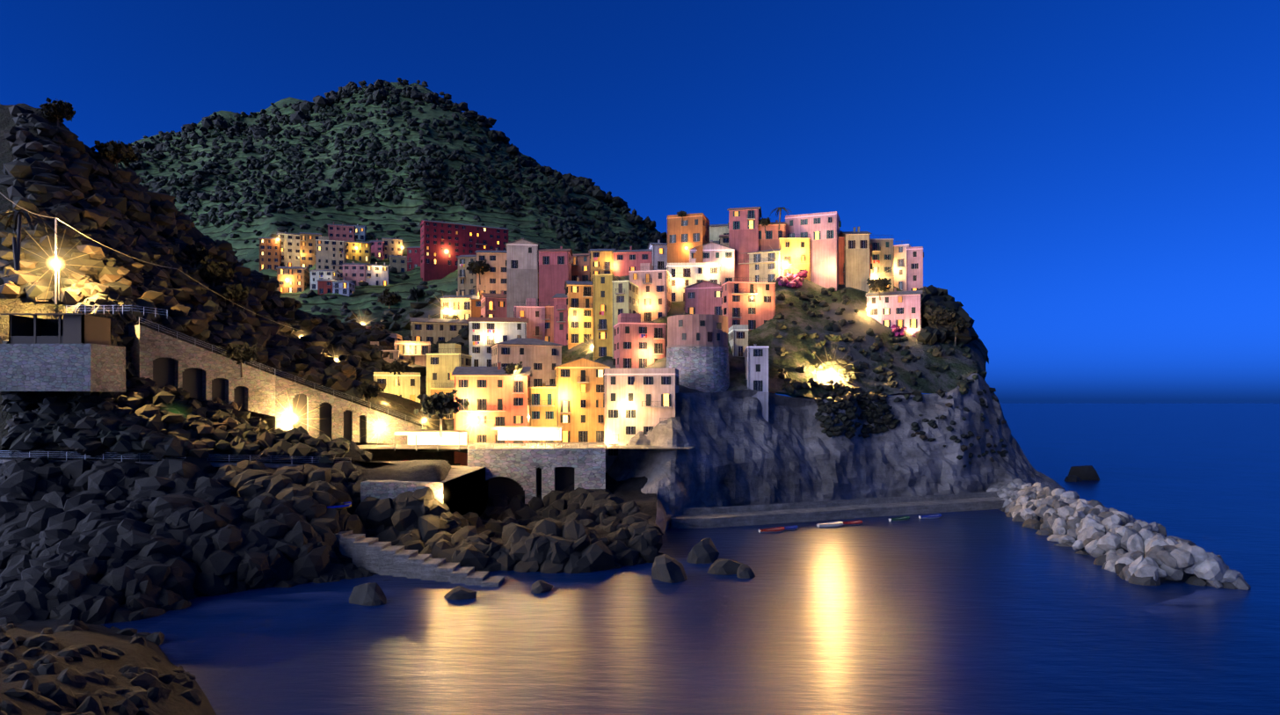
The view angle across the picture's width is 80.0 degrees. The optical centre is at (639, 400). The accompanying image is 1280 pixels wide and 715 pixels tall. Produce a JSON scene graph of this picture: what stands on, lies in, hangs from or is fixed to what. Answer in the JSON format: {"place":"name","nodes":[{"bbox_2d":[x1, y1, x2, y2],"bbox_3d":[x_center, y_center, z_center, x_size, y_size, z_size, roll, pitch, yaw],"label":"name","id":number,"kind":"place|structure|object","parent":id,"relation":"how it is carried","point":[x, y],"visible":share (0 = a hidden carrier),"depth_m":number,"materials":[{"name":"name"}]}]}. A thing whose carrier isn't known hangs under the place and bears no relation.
{"place":"outdoors","nodes":[
{"label":"outdoors","id":0,"kind":"place"},
{"bbox_2d":[0,103,460,468],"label":"hillside","id":1,"kind":"structure","parent":0,"point":[403,406],"depth_m":140.59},
{"bbox_2d":[0,210,57,270],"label":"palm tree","id":2,"kind":"object","parent":1,"relation":"on","point":[16,216],"visible":1,"depth_m":81.25,"materials":[{"name":"green plant"}]},
{"bbox_2d":[36,97,76,126],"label":"tree","id":3,"kind":"object","parent":1,"relation":"on","point":[60,110],"visible":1,"depth_m":148.23,"materials":[{"name":"green plant"}]},
{"bbox_2d":[0,305,167,391],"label":"hillside shed","id":4,"kind":"structure","parent":1,"relation":"on","point":[74,352],"depth_m":96.51,"materials":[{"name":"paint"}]},
{"bbox_2d":[70,282,153,380],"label":"rock","id":5,"kind":"object","parent":1,"relation":"on","point":[120,323],"visible":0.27,"depth_m":109.66,"materials":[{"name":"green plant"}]},
{"bbox_2d":[90,139,143,168],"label":"tree","id":6,"kind":"object","parent":1,"relation":"on","point":[121,151],"visible":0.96,"depth_m":154.10,"materials":[{"name":"green plant"}]},
{"bbox_2d":[0,339,372,464],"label":"rocks","id":7,"kind":"object","parent":1,"relation":"on","point":[166,424],"visible":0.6,"depth_m":101.94,"materials":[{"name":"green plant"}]},
{"bbox_2d":[182,243,212,268],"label":"tree","id":8,"kind":"object","parent":1,"relation":"on","point":[198,253],"visible":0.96,"depth_m":151.20,"materials":[{"name":"green plant"}]},
{"bbox_2d":[128,317,275,416],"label":"viaduct wall","id":9,"kind":"structure","parent":1,"relation":"on","point":[150,350],"depth_m":117.61,"materials":[{"name":"stone"}]},
{"bbox_2d":[217,341,258,377],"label":"tree","id":10,"kind":"object","parent":9,"relation":"on","point":[240,353],"visible":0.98,"depth_m":122.07,"materials":[{"name":"green plant"}]},
{"bbox_2d":[0,104,426,401],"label":"hillside scrub","id":11,"kind":"object","parent":1,"relation":"on","point":[36,170],"visible":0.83,"depth_m":137.25,"materials":[{"name":"plant"}]},
{"bbox_2d":[193,256,237,286],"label":"tree","id":12,"kind":"object","parent":1,"relation":"on","point":[214,272],"visible":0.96,"depth_m":149.03,"materials":[{"name":"green plant"}]},
{"bbox_2d":[216,283,249,306],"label":"tree","id":13,"kind":"object","parent":1,"relation":"on","point":[233,293],"visible":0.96,"depth_m":148.81,"materials":[{"name":"green plant"}]},
{"bbox_2d":[272,369,421,443],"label":"viaduct wall","id":14,"kind":"structure","parent":1,"relation":"on","point":[315,413],"depth_m":133.48,"materials":[{"name":"stone"}]},
{"bbox_2d":[355,380,384,407],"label":"tree","id":15,"kind":"object","parent":1,"relation":"on","point":[368,390],"visible":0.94,"depth_m":146.31,"materials":[{"name":"green plant"}]},
{"bbox_2d":[465,259,489,284],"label":"tree","id":16,"kind":"object","parent":1,"relation":"on","point":[475,267],"visible":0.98,"depth_m":222.38,"materials":[{"name":"green plant"}]},
{"bbox_2d":[115,81,813,398],"bbox_3d":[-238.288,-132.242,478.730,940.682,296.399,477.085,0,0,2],"label":"mountain","id":17,"kind":"structure","parent":0,"point":[360,298],"depth_m":468.95,"materials":[{"name":"green plant"}]},
{"bbox_2d":[258,237,281,270],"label":"house","id":18,"kind":"structure","parent":17,"relation":"on","point":[270,252],"depth_m":355.24,"materials":[{"name":"paint"}]},
{"bbox_2d":[276,231,299,266],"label":"house","id":19,"kind":"structure","parent":17,"relation":"on","point":[290,249],"depth_m":360.39,"materials":[{"name":"paint"}]},
{"bbox_2d":[276,266,310,293],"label":"house","id":20,"kind":"structure","parent":17,"relation":"on","point":[293,279],"depth_m":339.43,"materials":[{"name":"paint"}]},
{"bbox_2d":[298,232,322,269],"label":"house","id":21,"kind":"structure","parent":17,"relation":"on","point":[307,250],"depth_m":359.83,"materials":[{"name":"paint"}]},
{"bbox_2d":[308,269,341,290],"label":"house","id":22,"kind":"structure","parent":17,"relation":"on","point":[316,275],"depth_m":338.31,"materials":[{"name":"paint"}]},
{"bbox_2d":[315,235,346,278],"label":"house","id":23,"kind":"structure","parent":17,"relation":"on","point":[330,254],"depth_m":349.03,"materials":[{"name":"paint"}]},
{"bbox_2d":[327,221,356,240],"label":"house","id":24,"kind":"structure","parent":17,"relation":"on","point":[342,231],"depth_m":401.75,"materials":[{"name":"paint"}]},
{"bbox_2d":[331,277,356,296],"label":"house","id":25,"kind":"structure","parent":17,"relation":"on","point":[345,287],"depth_m":331.70,"materials":[{"name":"paint"}]},
{"bbox_2d":[341,261,368,285],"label":"house","id":26,"kind":"structure","parent":17,"relation":"on","point":[355,272],"depth_m":347.34,"materials":[{"name":"paint"}]},
{"bbox_2d":[344,236,371,263],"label":"house","id":27,"kind":"structure","parent":17,"relation":"on","point":[361,252],"depth_m":379.82,"materials":[{"name":"paint"}]},
{"bbox_2d":[363,261,389,285],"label":"house","id":28,"kind":"structure","parent":17,"relation":"on","point":[376,274],"depth_m":349.76,"materials":[{"name":"paint"}]},
{"bbox_2d":[114,77,667,251],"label":"trees","id":29,"kind":"object","parent":17,"relation":"on","point":[372,175],"visible":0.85,"depth_m":498.03,"materials":[{"name":"green plant"}]},
{"bbox_2d":[381,236,403,258],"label":"house","id":30,"kind":"structure","parent":17,"relation":"on","point":[393,246],"depth_m":397.55,"materials":[{"name":"paint"}]},
{"bbox_2d":[388,254,407,272],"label":"house","id":31,"kind":"structure","parent":17,"relation":"on","point":[399,263],"depth_m":380.24,"materials":[{"name":"paint"}]},
{"bbox_2d":[194,199,621,354],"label":"terrace bushes","id":32,"kind":"object","parent":17,"relation":"on","point":[463,332],"visible":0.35,"depth_m":362.26,"materials":[{"name":"green plant"}]},
{"bbox_2d":[406,246,420,271],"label":"house","id":33,"kind":"structure","parent":17,"relation":"on","point":[413,257],"depth_m":380.38,"materials":[{"name":"paint"}]},
{"bbox_2d":[419,219,508,281],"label":"house","id":34,"kind":"structure","parent":17,"relation":"on","point":[438,240],"depth_m":365.41,"materials":[{"name":"paint"}]},
{"bbox_2d":[356,442,695,448],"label":"terrace","id":35,"kind":"structure","parent":0,"point":[391,446],"depth_m":133.40,"materials":[{"name":"concrete"}]},
{"bbox_2d":[360,465,487,516],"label":"shelter","id":36,"kind":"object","parent":35,"relation":"on","point":[464,489],"depth_m":106.84,"materials":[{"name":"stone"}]},
{"bbox_2d":[394,426,562,450],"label":"restaurant canopies","id":37,"kind":"object","parent":35,"relation":"on","point":[432,437],"visible":1,"depth_m":134.17,"materials":[{"name":"beige fabric"}]},
{"bbox_2d":[467,442,605,503],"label":"wall","id":38,"kind":"structure","parent":35,"relation":"on","point":[529,473],"depth_m":125.60,"materials":[{"name":"stone"}]},
{"bbox_2d":[603,363,679,471],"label":"house","id":39,"kind":"structure","parent":35,"relation":"on","point":[637,400],"depth_m":137.07,"materials":[{"name":"paint"}]},
{"bbox_2d":[0,0,1279,403],"label":"sky","id":40,"kind":"structure","parent":0,"point":[1095,184],"materials":[{"name":"blue"}]},
{"bbox_2d":[341,240,989,452],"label":"village ground","id":41,"kind":"structure","parent":0,"point":[928,381],"depth_m":174.38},
{"bbox_2d":[376,288,402,308],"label":"tree","id":42,"kind":"object","parent":41,"relation":"on","point":[387,297],"visible":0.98,"depth_m":247.03,"materials":[{"name":"green plant"}]},
{"bbox_2d":[373,371,421,402],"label":"house","id":43,"kind":"structure","parent":41,"relation":"on","point":[410,385],"depth_m":159.59,"materials":[{"name":"paint"}]},
{"bbox_2d":[393,340,430,366],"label":"house","id":44,"kind":"structure","parent":41,"relation":"on","point":[415,352],"depth_m":185.54,"materials":[{"name":"paint"}]},
{"bbox_2d":[409,313,469,343],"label":"house","id":45,"kind":"structure","parent":41,"relation":"on","point":[432,330],"depth_m":201.78,"materials":[{"name":"paint"}]},
{"bbox_2d":[414,389,469,436],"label":"tree","id":46,"kind":"object","parent":41,"relation":"on","point":[441,404],"visible":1,"depth_m":119.46,"materials":[{"name":"green plant"}]},
{"bbox_2d":[425,343,472,396],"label":"house","id":47,"kind":"structure","parent":41,"relation":"on","point":[444,362],"depth_m":160.00,"materials":[{"name":"paint"}]},
{"bbox_2d":[438,290,477,319],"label":"house","id":48,"kind":"structure","parent":41,"relation":"on","point":[458,305],"depth_m":214.74,"materials":[{"name":"paint"}]},
{"bbox_2d":[455,254,476,294],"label":"house","id":49,"kind":"structure","parent":41,"relation":"on","point":[467,280],"depth_m":232.82,"materials":[{"name":"paint"}]},
{"bbox_2d":[474,247,506,294],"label":"house","id":50,"kind":"structure","parent":41,"relation":"on","point":[493,279],"depth_m":224.04,"materials":[{"name":"paint"}]},
{"bbox_2d":[450,357,532,465],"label":"house","id":51,"kind":"structure","parent":41,"relation":"on","point":[493,396],"depth_m":143.92,"materials":[{"name":"paint"}]},
{"bbox_2d":[479,285,506,317],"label":"house","id":52,"kind":"structure","parent":41,"relation":"on","point":[493,305],"depth_m":204.31,"materials":[{"name":"paint"}]},
{"bbox_2d":[466,317,528,366],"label":"house","id":53,"kind":"structure","parent":41,"relation":"on","point":[485,334],"depth_m":178.66,"materials":[{"name":"paint"}]},
{"bbox_2d":[505,237,539,317],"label":"house","id":54,"kind":"structure","parent":41,"relation":"on","point":[521,263],"depth_m":200.31,"materials":[{"name":"paint"}]},
{"bbox_2d":[489,334,564,386],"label":"house","id":55,"kind":"structure","parent":41,"relation":"on","point":[541,359],"depth_m":166.15,"materials":[{"name":"paint"}]},
{"bbox_2d":[513,298,545,340],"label":"house","id":56,"kind":"structure","parent":41,"relation":"on","point":[533,312],"depth_m":185.08,"materials":[{"name":"paint"}]},
{"bbox_2d":[528,381,556,442],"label":"house","id":57,"kind":"structure","parent":41,"relation":"on","point":[542,405],"depth_m":145.06,"materials":[{"name":"paint"}]},
{"bbox_2d":[539,299,553,342],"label":"house","id":58,"kind":"structure","parent":41,"relation":"on","point":[549,319],"depth_m":185.78,"materials":[{"name":"paint"}]},
{"bbox_2d":[537,246,573,305],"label":"house","id":59,"kind":"structure","parent":41,"relation":"on","point":[555,269],"depth_m":200.14,"materials":[{"name":"paint"}]},
{"bbox_2d":[552,293,567,346],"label":"house","id":60,"kind":"structure","parent":41,"relation":"on","point":[560,318],"depth_m":182.99,"materials":[{"name":"paint"}]},
{"bbox_2d":[564,276,593,349],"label":"house","id":61,"kind":"structure","parent":41,"relation":"on","point":[579,301],"depth_m":180.18,"materials":[{"name":"paint"}]},
{"bbox_2d":[571,250,590,281],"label":"house","id":62,"kind":"structure","parent":41,"relation":"on","point":[581,265],"depth_m":220.00,"materials":[{"name":"paint"}]},
{"bbox_2d":[552,356,611,443],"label":"house","id":63,"kind":"structure","parent":41,"relation":"on","point":[580,402],"depth_m":145.22,"materials":[{"name":"paint"}]},
{"bbox_2d":[589,241,616,281],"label":"house","id":64,"kind":"structure","parent":41,"relation":"on","point":[601,261],"depth_m":216.11,"materials":[{"name":"paint"}]},
{"bbox_2d":[592,269,618,360],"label":"house","id":65,"kind":"structure","parent":41,"relation":"on","point":[602,315],"depth_m":171.33,"materials":[{"name":"paint"}]},
{"bbox_2d":[611,275,639,358],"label":"house","id":66,"kind":"structure","parent":41,"relation":"on","point":[625,295],"depth_m":170.27,"materials":[{"name":"paint"}]},
{"bbox_2d":[611,246,652,276],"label":"house","id":67,"kind":"structure","parent":41,"relation":"on","point":[624,260],"depth_m":214.05,"materials":[{"name":"paint"}]},
{"bbox_2d":[612,312,666,368],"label":"house","id":68,"kind":"structure","parent":41,"relation":"on","point":[637,344],"depth_m":163.20,"materials":[{"name":"paint"}]},
{"bbox_2d":[628,262,671,322],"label":"house","id":69,"kind":"structure","parent":41,"relation":"on","point":[655,294],"depth_m":182.28,"materials":[{"name":"paint"}]},
{"bbox_2d":[647,239,667,269],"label":"house","id":70,"kind":"structure","parent":41,"relation":"on","point":[658,249],"depth_m":212.74,"materials":[{"name":"paint"}]},
{"bbox_2d":[666,212,709,262],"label":"house","id":71,"kind":"structure","parent":41,"relation":"on","point":[691,230],"depth_m":199.25,"materials":[{"name":"paint"}]},
{"bbox_2d":[666,261,720,302],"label":"house","id":72,"kind":"structure","parent":41,"relation":"on","point":[685,274],"depth_m":190.64,"materials":[{"name":"paint"}]},
{"bbox_2d":[666,313,729,392],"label":"bastion tower","id":73,"kind":"structure","parent":41,"relation":"on","point":[697,351],"depth_m":147.74,"materials":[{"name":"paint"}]},
{"bbox_2d":[683,279,721,314],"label":"house","id":74,"kind":"structure","parent":41,"relation":"on","point":[704,296],"depth_m":183.05,"materials":[{"name":"paint"}]},
{"bbox_2d":[688,240,735,284],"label":"house","id":75,"kind":"structure","parent":41,"relation":"on","point":[714,251],"depth_m":197.87,"materials":[{"name":"paint"}]},
{"bbox_2d":[709,224,728,241],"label":"house","id":76,"kind":"structure","parent":41,"relation":"on","point":[716,230],"depth_m":227.60,"materials":[{"name":"paint"}]},
{"bbox_2d":[727,323,748,390],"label":"house","id":77,"kind":"structure","parent":41,"relation":"on","point":[738,333],"depth_m":163.33,"materials":[{"name":"paint"}]},
{"bbox_2d":[727,206,761,282],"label":"house","id":78,"kind":"structure","parent":41,"relation":"on","point":[743,235],"depth_m":198.70,"materials":[{"name":"paint"}]},
{"bbox_2d":[720,275,775,393],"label":"house","id":79,"kind":"structure","parent":41,"relation":"on","point":[751,304],"depth_m":177.35,"materials":[{"name":"paint"}]},
{"bbox_2d":[744,341,769,421],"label":"house","id":80,"kind":"structure","parent":41,"relation":"on","point":[756,365],"depth_m":149.59,"materials":[{"name":"paint"}]},
{"bbox_2d":[738,248,782,282],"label":"house","id":81,"kind":"structure","parent":41,"relation":"on","point":[764,265],"depth_m":196.90,"materials":[{"name":"paint"}]},
{"bbox_2d":[750,219,787,250],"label":"house","id":82,"kind":"structure","parent":41,"relation":"on","point":[770,237],"depth_m":198.43,"materials":[{"name":"paint"}]},
{"bbox_2d":[775,269,807,288],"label":"bougainvillea flowers","id":83,"kind":"object","parent":41,"relation":"on","point":[796,280],"visible":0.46,"depth_m":194.06,"materials":[{"name":"pink plant"}]},
{"bbox_2d":[778,237,810,281],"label":"house","id":84,"kind":"structure","parent":41,"relation":"on","point":[796,255],"depth_m":197.63,"materials":[{"name":"paint"}]},
{"bbox_2d":[784,210,841,290],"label":"house","id":85,"kind":"structure","parent":41,"relation":"on","point":[821,230],"depth_m":197.23,"materials":[{"name":"paint"}]},
{"bbox_2d":[838,230,844,284],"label":"house","id":86,"kind":"structure","parent":41,"relation":"on","point":[841,265],"depth_m":199.89,"materials":[{"name":"paint"}]},
{"bbox_2d":[840,226,872,292],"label":"house","id":87,"kind":"structure","parent":41,"relation":"on","point":[856,256],"depth_m":197.77,"materials":[{"name":"paint"}]},
{"bbox_2d":[869,234,893,290],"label":"house","id":88,"kind":"structure","parent":41,"relation":"on","point":[882,258],"depth_m":204.29,"materials":[{"name":"paint"}]},
{"bbox_2d":[772,286,996,401],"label":"shrubs","id":89,"kind":"object","parent":41,"relation":"on","point":[890,374],"visible":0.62,"depth_m":171.70,"materials":[{"name":"green plant"}]},
{"bbox_2d":[865,287,922,395],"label":"house","id":90,"kind":"structure","parent":41,"relation":"on","point":[898,309],"depth_m":184.75,"materials":[{"name":"paint"}]},
{"bbox_2d":[893,240,911,290],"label":"house","id":91,"kind":"structure","parent":41,"relation":"on","point":[899,266],"depth_m":207.41,"materials":[{"name":"paint"}]},
{"bbox_2d":[905,244,923,290],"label":"house","id":92,"kind":"structure","parent":41,"relation":"on","point":[914,266],"depth_m":205.30,"materials":[{"name":"paint"}]},
{"bbox_2d":[923,305,959,325],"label":"tree","id":93,"kind":"object","parent":41,"relation":"on","point":[941,316],"visible":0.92,"depth_m":180.71,"materials":[{"name":"green plant"}]},
{"bbox_2d":[915,284,978,345],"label":"trees","id":94,"kind":"object","parent":41,"relation":"on","point":[931,334],"visible":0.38,"depth_m":188.05,"materials":[{"name":"green plant"}]},
{"bbox_2d":[943,316,970,346],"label":"tree","id":95,"kind":"object","parent":41,"relation":"on","point":[959,323],"visible":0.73,"depth_m":180.70,"materials":[{"name":"green plant"}]},
{"bbox_2d":[101,403,1279,714],"bbox_3d":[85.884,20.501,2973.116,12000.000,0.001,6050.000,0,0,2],"label":"sea","id":96,"kind":"structure","parent":0,"point":[992,611],"depth_m":70.10,"materials":[{"name":"liquid"}]},
{"bbox_2d":[0,618,216,714],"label":"ground","id":97,"kind":"structure","parent":96,"relation":"in","point":[140,656],"depth_m":49.48,"materials":[{"name":"brown soil"}]},
{"bbox_2d":[0,617,203,714],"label":"crag rocks","id":98,"kind":"object","parent":97,"relation":"on","point":[146,681],"visible":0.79,"depth_m":43.80,"materials":[{"name":"stone"}]},
{"bbox_2d":[0,439,657,583],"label":"harbour rock","id":99,"kind":"object","parent":96,"relation":"in","point":[628,490],"visible":0.1,"depth_m":107.42,"materials":[{"name":"grey stone"}]},
{"bbox_2d":[0,450,343,467],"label":"cliff walkway","id":100,"kind":"structure","parent":99,"relation":"on","point":[271,464],"depth_m":101.95,"materials":[{"name":"concrete"}]},
{"bbox_2d":[0,456,663,624],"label":"shore boulders","id":101,"kind":"object","parent":99,"relation":"on","point":[60,550],"visible":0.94,"depth_m":89.85,"materials":[{"name":"stone"}]},
{"bbox_2d":[334,530,504,587],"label":"harbour ramp steps","id":102,"kind":"structure","parent":99,"relation":"on","point":[373,555],"depth_m":89.00,"materials":[{"name":"concrete"}]},
{"bbox_2d":[327,459,941,532],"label":"boats","id":103,"kind":"object","parent":96,"relation":"on","point":[346,505],"visible":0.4,"depth_m":123.72,"materials":[{"name":"paint"}]},
{"bbox_2d":[348,465,1099,605],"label":"sea rocks","id":104,"kind":"object","parent":96,"relation":"in","point":[665,568],"visible":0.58,"depth_m":87.39,"materials":[{"name":"stone"}]},
{"bbox_2d":[986,478,1250,589],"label":"breakwater boulders","id":105,"kind":"object","parent":96,"relation":"in","point":[1127,547],"visible":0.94,"depth_m":99.29,"materials":[{"name":"stone"}]},
{"bbox_2d":[605,372,1064,532],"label":"cliff rock","id":106,"kind":"object","parent":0,"point":[743,452],"visible":0.58,"depth_m":149.17,"materials":[{"name":"grey stone"}]},
{"bbox_2d":[813,381,900,438],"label":"bush","id":107,"kind":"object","parent":106,"relation":"on","point":[846,401],"depth_m":156.85,"materials":[{"name":"green plant"}]},
{"bbox_2d":[910,397,1008,467],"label":"shrubs","id":108,"kind":"object","parent":106,"relation":"on","point":[931,423],"visible":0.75,"depth_m":160.49,"materials":[{"name":"green plant"}]},
{"bbox_2d":[670,491,1004,528],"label":"quay path","id":109,"kind":"structure","parent":0,"point":[739,515],"depth_m":133.33,"materials":[{"name":"concrete"}]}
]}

